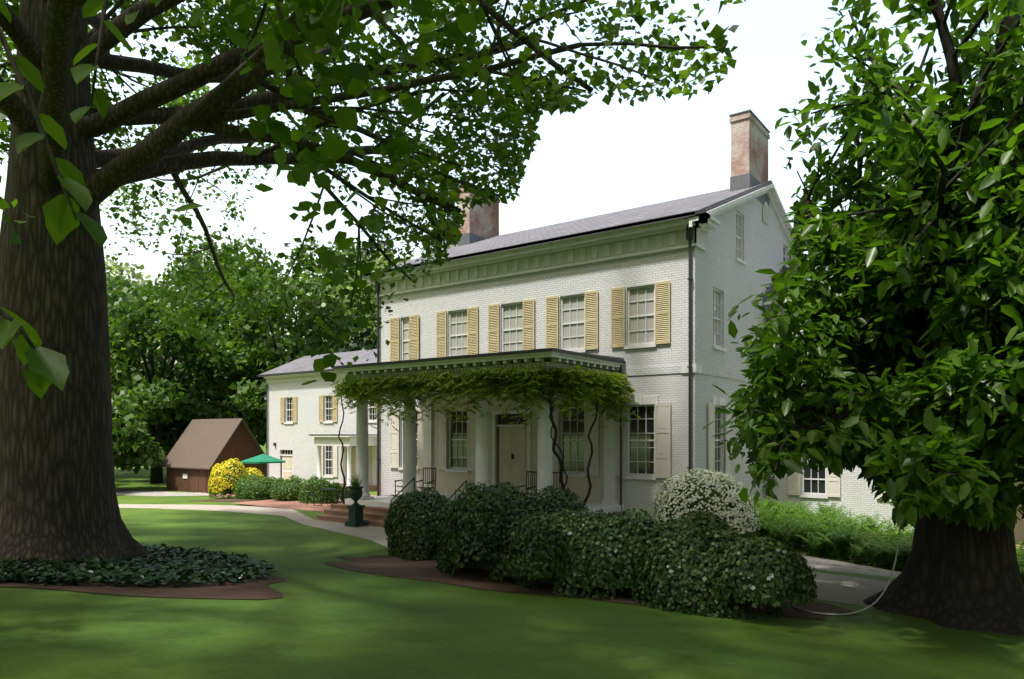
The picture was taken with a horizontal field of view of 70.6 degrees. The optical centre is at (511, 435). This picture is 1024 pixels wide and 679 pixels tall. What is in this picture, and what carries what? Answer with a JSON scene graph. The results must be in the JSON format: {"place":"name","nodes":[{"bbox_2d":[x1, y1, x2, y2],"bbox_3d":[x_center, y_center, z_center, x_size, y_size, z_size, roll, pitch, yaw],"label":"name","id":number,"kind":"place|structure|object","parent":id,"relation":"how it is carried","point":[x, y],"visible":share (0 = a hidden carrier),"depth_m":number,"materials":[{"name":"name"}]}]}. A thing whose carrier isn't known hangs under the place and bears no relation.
{"place":"outdoors","nodes":[
{"label":"outdoors","id":0,"kind":"place"},
{"bbox_2d":[0,0,107,349],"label":"tree branch","id":1,"kind":"object","parent":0,"point":[17,72],"visible":0.9,"depth_m":2.31,"materials":[{"name":"brown wood"}]},
{"bbox_2d":[0,0,131,398],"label":"tree leaves","id":2,"kind":"object","parent":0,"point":[45,370],"visible":0.98,"depth_m":2.29,"materials":[{"name":"green plant"}]},
{"bbox_2d":[241,454,284,463],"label":"umbrella canopy","id":3,"kind":"object","parent":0,"point":[262,459],"visible":0.97,"depth_m":43.28,"materials":[{"name":"green fabric"}]},
{"bbox_2d":[390,478,466,502],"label":"porch rails","id":4,"kind":"object","parent":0,"point":[414,489],"visible":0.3,"depth_m":23.73,"materials":[{"name":"black metal"}]},
{"bbox_2d":[0,437,1023,678],"bbox_3d":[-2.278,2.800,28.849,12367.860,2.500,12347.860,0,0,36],"label":"lawn","id":5,"kind":"structure","parent":0,"point":[319,619],"depth_m":9.27,"materials":[{"name":"green plant"}]},
{"bbox_2d":[104,257,155,387],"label":"tree","id":6,"kind":"object","parent":5,"relation":"on","point":[120,268],"depth_m":76.62,"materials":[{"name":"green plant"}]},
{"bbox_2d":[106,276,155,380],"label":"tree","id":7,"kind":"object","parent":5,"relation":"on","point":[115,279],"depth_m":64.61,"materials":[{"name":"green plant"}]},
{"bbox_2d":[0,543,277,586],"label":"ivy groundcover","id":8,"kind":"object","parent":5,"relation":"on","point":[162,563],"visible":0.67,"depth_m":12.09,"materials":[{"name":"green plant"}]},
{"bbox_2d":[111,396,167,469],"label":"tree","id":9,"kind":"object","parent":5,"relation":"on","point":[122,415],"visible":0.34,"depth_m":49.03,"materials":[{"name":"green plant"}]},
{"bbox_2d":[113,411,164,473],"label":"tree leaves","id":10,"kind":"object","parent":9,"relation":"attached to","point":[129,467],"visible":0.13,"depth_m":49.35,"materials":[{"name":"green plant"}]},
{"bbox_2d":[111,377,202,455],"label":"tree","id":11,"kind":"object","parent":5,"relation":"on","point":[170,437],"depth_m":60.70,"materials":[{"name":"green plant"}]},
{"bbox_2d":[113,390,189,459],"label":"tree leaves","id":12,"kind":"object","parent":11,"relation":"attached to","point":[179,433],"visible":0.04,"depth_m":60.77,"materials":[{"name":"green plant"}]},
{"bbox_2d":[115,489,217,495],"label":"asphalt drive","id":13,"kind":"object","parent":5,"relation":"on","point":[138,492],"depth_m":47.67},
{"bbox_2d":[107,280,233,483],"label":"tree","id":14,"kind":"object","parent":5,"relation":"on","point":[147,389],"depth_m":56.01,"materials":[{"name":"green plant"}]},
{"bbox_2d":[107,295,223,425],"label":"tree leaves","id":15,"kind":"object","parent":14,"relation":"attached to","point":[136,355],"visible":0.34,"depth_m":56.41,"materials":[{"name":"green plant"}]},
{"bbox_2d":[127,271,253,398],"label":"tree","id":16,"kind":"object","parent":5,"relation":"on","point":[170,289],"depth_m":92.64,"materials":[{"name":"green plant"}]},
{"bbox_2d":[134,231,284,417],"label":"tree","id":17,"kind":"object","parent":5,"relation":"on","point":[189,260],"depth_m":66.88,"materials":[{"name":"green plant"}]},
{"bbox_2d":[141,257,266,385],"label":"tree leaves","id":18,"kind":"object","parent":17,"relation":"attached to","point":[185,267],"visible":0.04,"depth_m":65.96,"materials":[{"name":"green plant"}]},
{"bbox_2d":[167,422,265,492],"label":"shed walls","id":19,"kind":"structure","parent":5,"relation":"on","point":[241,445],"depth_m":49.55,"materials":[{"name":"brown wood"}]},
{"bbox_2d":[191,469,205,492],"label":"shed doors","id":20,"kind":"structure","parent":19,"relation":"attached to","point":[198,480],"depth_m":48.46,"materials":[{"name":"brown wood"}]},
{"bbox_2d":[160,418,264,469],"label":"shed roof","id":21,"kind":"structure","parent":19,"relation":"on","point":[203,442],"depth_m":49.84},
{"bbox_2d":[180,334,284,445],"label":"tree","id":22,"kind":"object","parent":5,"relation":"on","point":[244,356],"depth_m":59.83,"materials":[{"name":"green plant"}]},
{"bbox_2d":[192,352,275,446],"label":"tree leaves","id":23,"kind":"object","parent":22,"relation":"attached to","point":[231,364],"visible":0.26,"depth_m":59.97,"materials":[{"name":"green plant"}]},
{"bbox_2d":[208,458,263,498],"bbox_3d":[-15.189,2.352,39.942,3.144,2.271,2.876,0,0,36],"label":"yellow shrub","id":24,"kind":"object","parent":5,"relation":"on","point":[220,466],"depth_m":39.00,"materials":[{"name":"yellow plant"}]},
{"bbox_2d":[232,473,266,498],"bbox_3d":[-13.576,2.688,38.244,2.822,1.317,2.564,0,0,36],"label":"border shrub","id":25,"kind":"object","parent":5,"relation":"on","point":[240,482],"depth_m":37.65,"materials":[{"name":"green plant"}]},
{"bbox_2d":[242,476,283,500],"bbox_3d":[-12.169,2.652,36.130,2.514,1.211,2.244,0,0,36],"label":"border shrub","id":26,"kind":"object","parent":5,"relation":"on","point":[253,495],"depth_m":35.27,"materials":[{"name":"green plant"}]},
{"bbox_2d":[197,251,360,418],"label":"tree","id":27,"kind":"object","parent":5,"relation":"on","point":[307,288],"depth_m":57.62,"materials":[{"name":"green plant"}]},
{"bbox_2d":[204,494,376,511],"bbox_3d":[-11.079,3.365,37.746,20.300,0.654,10.450,0,0,36],"label":"terrace brick","id":28,"kind":"object","parent":5,"relation":"on","point":[289,504],"visible":0.2,"depth_m":31.74,"materials":[{"name":"red brick"}]},
{"bbox_2d":[307,484,320,505],"bbox_3d":[-8.542,2.575,31.168,0.482,0.892,0.423,0,0,26],"label":"bistro chair","id":29,"kind":"object","parent":28,"relation":"on","point":[311,490],"visible":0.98,"depth_m":31.19,"materials":[{"name":"metal"}]},
{"bbox_2d":[319,489,335,505],"bbox_3d":[-7.848,2.659,30.794,0.720,0.728,0.720,0,0,36],"label":"bistro table","id":30,"kind":"object","parent":28,"relation":"on","point":[327,495],"visible":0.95,"depth_m":30.73,"materials":[{"name":"metal"}]},
{"bbox_2d":[337,485,350,502],"bbox_3d":[-7.106,2.575,30.578,0.484,0.893,0.422,0,0,16],"label":"bistro chair","id":31,"kind":"object","parent":28,"relation":"on","point":[345,493],"visible":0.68,"depth_m":30.53,"materials":[{"name":"metal"}]},
{"bbox_2d":[267,378,376,484],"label":"wing walls","id":32,"kind":"structure","parent":5,"relation":"on","point":[296,439],"depth_m":45.69,"materials":[{"name":"white brick"}]},
{"bbox_2d":[257,349,376,376],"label":"wing roof","id":33,"kind":"structure","parent":32,"relation":"on","point":[304,363],"depth_m":46.86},
{"bbox_2d":[261,371,376,484],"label":"wing trim","id":34,"kind":"structure","parent":32,"relation":"attached to","point":[331,440],"depth_m":41.86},
{"bbox_2d":[296,479,348,503],"bbox_3d":[-8.728,2.541,32.906,3.018,1.146,1.936,0,0,36],"label":"border shrub","id":35,"kind":"object","parent":5,"relation":"on","point":[302,491],"depth_m":32.25,"materials":[{"name":"green plant"}]},
{"bbox_2d":[276,237,372,355],"bbox_3d":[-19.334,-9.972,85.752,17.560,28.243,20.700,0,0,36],"label":"tree","id":36,"kind":"object","parent":5,"relation":"on","point":[345,252],"depth_m":83.52,"materials":[{"name":"green plant"}]},
{"bbox_2d":[0,0,714,563],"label":"tree","id":37,"kind":"object","parent":5,"relation":"on","point":[58,498],"depth_m":12.68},
{"bbox_2d":[0,0,291,84],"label":"tree leaves","id":38,"kind":"object","parent":37,"relation":"attached to","point":[223,8],"visible":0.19,"depth_m":21.55,"materials":[{"name":"green plant"}]},
{"bbox_2d":[0,0,746,378],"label":"tree leaves","id":39,"kind":"object","parent":37,"relation":"on","point":[536,108],"visible":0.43,"depth_m":16.22,"materials":[{"name":"green plant"}]},
{"bbox_2d":[338,204,395,351],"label":"tree","id":40,"kind":"object","parent":5,"relation":"on","point":[350,345],"depth_m":73.14,"materials":[{"name":"green plant"}]},
{"bbox_2d":[350,221,384,351],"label":"tree leaves","id":41,"kind":"object","parent":40,"relation":"attached to","point":[367,254],"visible":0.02,"depth_m":73.78,"materials":[{"name":"green plant"}]},
{"bbox_2d":[319,245,454,339],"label":"tree","id":42,"kind":"object","parent":5,"relation":"on","point":[339,287],"depth_m":57.40,"materials":[{"name":"green plant"}]},
{"bbox_2d":[329,284,376,335],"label":"tree leaves","id":43,"kind":"object","parent":42,"relation":"attached to","point":[347,313],"visible":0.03,"depth_m":58.18,"materials":[{"name":"green plant"}]},
{"bbox_2d":[383,488,453,560],"bbox_3d":[-2.179,2.296,18.601,2.694,1.911,2.460,0,0,36],"label":"boxwood","id":44,"kind":"object","parent":5,"relation":"on","point":[399,543],"depth_m":17.69,"materials":[{"name":"green plant"}]},
{"bbox_2d":[388,488,458,541],"bbox_3d":[-2.160,2.050,18.612,2.558,1.414,2.331,0,0,36],"label":"boxwood new growth","id":45,"kind":"object","parent":44,"relation":"on","point":[429,501],"visible":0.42,"depth_m":17.93,"materials":[{"name":"green plant"}]},
{"bbox_2d":[316,390,552,498],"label":"porch columns","id":46,"kind":"structure","parent":5,"relation":"on","point":[544,466],"depth_m":24.84,"materials":[{"name":"white wood"}]},
{"bbox_2d":[391,479,402,496],"bbox_3d":[-4.034,1.769,27.282,0.914,1.140,0.582,0,0,-42],"label":"rocking chair","id":47,"kind":"object","parent":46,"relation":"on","point":[397,486],"visible":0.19,"depth_m":27.30,"materials":[{"name":"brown wood"}]},
{"bbox_2d":[417,467,435,491],"bbox_3d":[-3.207,1.768,26.805,0.582,1.140,0.914,0,0,26],"label":"rocking chair","id":48,"kind":"object","parent":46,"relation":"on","point":[431,481],"visible":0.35,"depth_m":26.99,"materials":[{"name":"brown wood"}]},
{"bbox_2d":[338,379,603,509],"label":"wisteria vines","id":49,"kind":"object","parent":46,"relation":"attached to","point":[562,468],"visible":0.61,"depth_m":22.15,"materials":[{"name":"brown plant"}]},
{"bbox_2d":[517,471,536,499],"bbox_3d":[0.496,1.769,23.991,0.582,1.140,0.914,0,0,44],"label":"rocking chair","id":50,"kind":"object","parent":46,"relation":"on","point":[528,487],"visible":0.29,"depth_m":24.17,"materials":[{"name":"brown wood"}]},
{"bbox_2d":[553,472,561,490],"bbox_3d":[1.283,1.768,23.543,0.582,1.140,0.914,0,0,22],"label":"rocking chair","id":51,"kind":"object","parent":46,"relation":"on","point":[556,479],"visible":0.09,"depth_m":23.74,"materials":[{"name":"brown wood"}]},
{"bbox_2d":[0,497,882,618],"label":"mulch beds","id":52,"kind":"object","parent":5,"relation":"on","point":[389,565],"visible":0.26,"depth_m":12.90,"materials":[{"name":"brown soil"}]},
{"bbox_2d":[269,474,325,500],"bbox_3d":[-10.192,2.488,34.336,2.836,1.325,2.687,0,0,36],"label":"border shrub","id":53,"kind":"object","parent":52,"relation":"on","point":[295,488],"depth_m":33.74,"materials":[{"name":"green plant"}]},
{"bbox_2d":[792,526,900,614],"bbox_3d":[5.693,1.736,12.428,1.724,2.574,0.924,0,0,36],"label":"garden hose","id":54,"kind":"object","parent":52,"relation":"on","point":[872,603],"visible":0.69,"depth_m":12.21,"materials":[{"name":"rubber"}]},
{"bbox_2d":[740,495,1023,584],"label":"fern fronds","id":55,"kind":"object","parent":52,"relation":"on","point":[827,534],"visible":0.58,"depth_m":19.75,"materials":[{"name":"green plant"}]},
{"bbox_2d":[430,175,457,253],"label":"tree","id":56,"kind":"object","parent":5,"relation":"on","point":[435,249],"depth_m":73.15,"materials":[{"name":"green plant"}]},
{"bbox_2d":[118,504,900,607],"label":"path gravel","id":57,"kind":"structure","parent":5,"relation":"on","point":[845,589],"depth_m":17.99,"materials":[{"name":"grey gravel"}]},
{"bbox_2d":[345,486,366,526],"bbox_3d":[-5.239,2.385,24.263,0.570,1.330,0.570,0,0,36],"label":"urn","id":58,"kind":"object","parent":57,"relation":"on","point":[355,513],"visible":0.98,"depth_m":24.12,"materials":[{"name":"metal"}]},
{"bbox_2d":[339,474,363,486],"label":"potted plant","id":59,"kind":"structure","parent":58,"relation":"on","point":[355,483],"depth_m":24.20,"materials":[{"name":"green plant"}]},
{"bbox_2d":[436,481,661,599],"bbox_3d":[0.559,2.104,14.880,5.318,2.277,3.612,0,0,61],"label":"boxwood","id":60,"kind":"object","parent":5,"relation":"on","point":[448,556],"depth_m":13.53,"materials":[{"name":"green plant"}]},
{"bbox_2d":[438,482,658,584],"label":"shrub leaves","id":61,"kind":"object","parent":60,"relation":"attached to","point":[519,509],"visible":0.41,"depth_m":13.97,"materials":[{"name":"green plant"}]},
{"bbox_2d":[284,211,891,501],"bbox_3d":[0.755,-2.800,34.809,39.340,10.800,13.350,0,0,36],"label":"window frame","id":62,"kind":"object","parent":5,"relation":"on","point":[641,400],"depth_m":25.81,"materials":[{"name":"white wood"}]},
{"bbox_2d":[328,365,640,431],"bbox_3d":[-1.532,-1.071,25.014,10.933,1.952,5.396,0,0,36],"label":"wisteria","id":63,"kind":"object","parent":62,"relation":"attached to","point":[589,383],"depth_m":22.63,"materials":[{"name":"green plant"}]},
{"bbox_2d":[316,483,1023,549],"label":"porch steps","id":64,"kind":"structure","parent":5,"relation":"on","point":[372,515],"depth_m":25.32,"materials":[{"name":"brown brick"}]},
{"bbox_2d":[653,467,760,539],"bbox_3d":[5.424,1.958,20.348,2.992,2.132,2.709,0,0,36],"label":"spirea","id":65,"kind":"object","parent":5,"relation":"on","point":[733,512],"depth_m":19.62,"materials":[{"name":"white plant"}]},
{"bbox_2d":[614,510,817,619],"bbox_3d":[3.399,2.330,13.191,4.760,1.798,2.711,0,0,61],"label":"shrub","id":66,"kind":"object","parent":5,"relation":"on","point":[723,592],"depth_m":11.90,"materials":[{"name":"green plant"}]},
{"bbox_2d":[703,0,1023,636],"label":"tree","id":67,"kind":"object","parent":5,"relation":"on","point":[890,439],"depth_m":11.12,"materials":[{"name":"green plant"}]},
{"bbox_2d":[765,313,1016,532],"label":"wing walls","id":68,"kind":"structure","parent":5,"relation":"on","point":[856,497],"depth_m":27.05,"materials":[{"name":"white brick"}]},
{"bbox_2d":[763,300,796,313],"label":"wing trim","id":69,"kind":"structure","parent":68,"relation":"attached to","point":[768,302],"depth_m":28.48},
{"bbox_2d":[767,256,923,300],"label":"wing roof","id":70,"kind":"structure","parent":68,"relation":"on","point":[807,279],"depth_m":29.60,"materials":[{"name":"grey"}]},
{"bbox_2d":[0,0,1023,435],"label":"sky","id":71,"kind":"structure","parent":0,"point":[600,158],"materials":[{"name":"white"}]},
{"bbox_2d":[420,395,618,503],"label":"porch wall","id":72,"kind":"structure","parent":0,"point":[447,482],"depth_m":26.99,"materials":[{"name":"white paint"}]},
{"bbox_2d":[273,248,824,492],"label":"windows","id":73,"kind":"structure","parent":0,"point":[505,420],"depth_m":25.78,"materials":[{"name":"grey glass"}]},
{"bbox_2d":[379,198,793,524],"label":"house walls","id":74,"kind":"structure","parent":0,"point":[652,371],"depth_m":25.13,"materials":[{"name":"white brick"}]},
{"bbox_2d":[334,351,624,515],"bbox_3d":[-1.341,0.050,25.375,9.440,5.000,4.520,0,0,36],"label":"porch","id":75,"kind":"object","parent":74,"relation":"attached to","point":[609,503],"visible":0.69,"depth_m":24.53,"materials":[{"name":"white wood"}]},
{"bbox_2d":[378,366,554,380],"bbox_3d":[-1.194,-1.935,25.577,8.440,0.230,4.020,0,0,36],"label":"porch frieze","id":76,"kind":"object","parent":75,"relation":"attached to","point":[469,371],"visible":0.1,"depth_m":23.50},
{"bbox_2d":[333,348,625,510],"bbox_3d":[-1.350,0.220,25.362,9.500,5.460,4.550,0,0,36],"label":"porch gutter","id":77,"kind":"object","parent":75,"relation":"attached to","point":[491,354],"visible":0.68,"depth_m":23.31,"materials":[{"name":"metal"}]},
{"bbox_2d":[579,352,623,359],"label":"porch roof","id":78,"kind":"structure","parent":75,"relation":"on","point":[618,358],"depth_m":23.65,"materials":[{"name":"grey metal"}]},
{"bbox_2d":[257,209,770,504],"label":"house pipes","id":79,"kind":"object","parent":74,"relation":"attached to","point":[689,233],"visible":0.59,"depth_m":23.88,"materials":[{"name":"grey metal"}]},
{"bbox_2d":[266,202,769,382],"bbox_3d":[-5.130,-6.343,35.638,32.705,5.785,7.808,0,0,36],"label":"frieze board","id":80,"kind":"object","parent":74,"relation":"attached to","point":[698,236],"visible":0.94,"depth_m":26.41,"materials":[{"name":"white wood"}]},
{"bbox_2d":[280,281,793,422],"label":"window shutters","id":81,"kind":"object","parent":74,"relation":"attached to","point":[662,312],"visible":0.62,"depth_m":26.61,"materials":[{"name":"beige wood"}]},
{"bbox_2d":[364,180,772,276],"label":"house roof","id":82,"kind":"structure","parent":74,"relation":"on","point":[707,201],"depth_m":27.95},
{"bbox_2d":[458,111,769,238],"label":"house chimneys","id":83,"kind":"object","parent":82,"relation":"on","point":[750,136],"visible":0.58,"depth_m":28.26,"materials":[{"name":"brick"}]},
{"bbox_2d":[458,109,769,245],"bbox_3d":[3.866,-10.720,32.542,14.480,3.140,2.520,0,0,36],"label":"chimney flashing","id":84,"kind":"object","parent":83,"relation":"on","point":[744,181],"visible":0.3,"depth_m":27.74,"materials":[{"name":"grey metal"}]},
{"bbox_2d":[362,184,796,496],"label":"house trim","id":85,"kind":"structure","parent":74,"relation":"attached to","point":[706,222],"depth_m":26.23,"materials":[{"name":"white wood"}]},
{"bbox_2d":[321,403,890,499],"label":"window shutters","id":86,"kind":"object","parent":74,"relation":"attached to","point":[662,440],"visible":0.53,"depth_m":25.45,"materials":[{"name":"beige wood"}]},
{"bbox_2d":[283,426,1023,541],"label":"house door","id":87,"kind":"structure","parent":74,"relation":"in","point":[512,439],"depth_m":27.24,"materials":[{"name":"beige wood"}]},
{"bbox_2d":[404,214,805,382],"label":"window","id":88,"kind":"structure","parent":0,"point":[633,312],"depth_m":25.81,"materials":[{"name":"white glass"}]},
{"bbox_2d":[763,256,790,308],"bbox_3d":[14.048,-6.419,25.845,11.992,2.912,3.875,0,0,56],"label":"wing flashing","id":89,"kind":"object","parent":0,"point":[768,306],"visible":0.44,"depth_m":29.20,"materials":[{"name":"grey metal"}]},
{"bbox_3d":[-1.194,2.385,21.324,0.570,1.330,0.570,0,0,36],"label":"urn","id":90,"kind":"object","parent":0,"visible":0},
{"bbox_2d":[457,477,482,493],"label":"shrub leaves","id":91,"kind":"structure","parent":90,"relation":"in","point":[469,483],"depth_m":21.36,"materials":[{"name":"green plant"}]}
]}

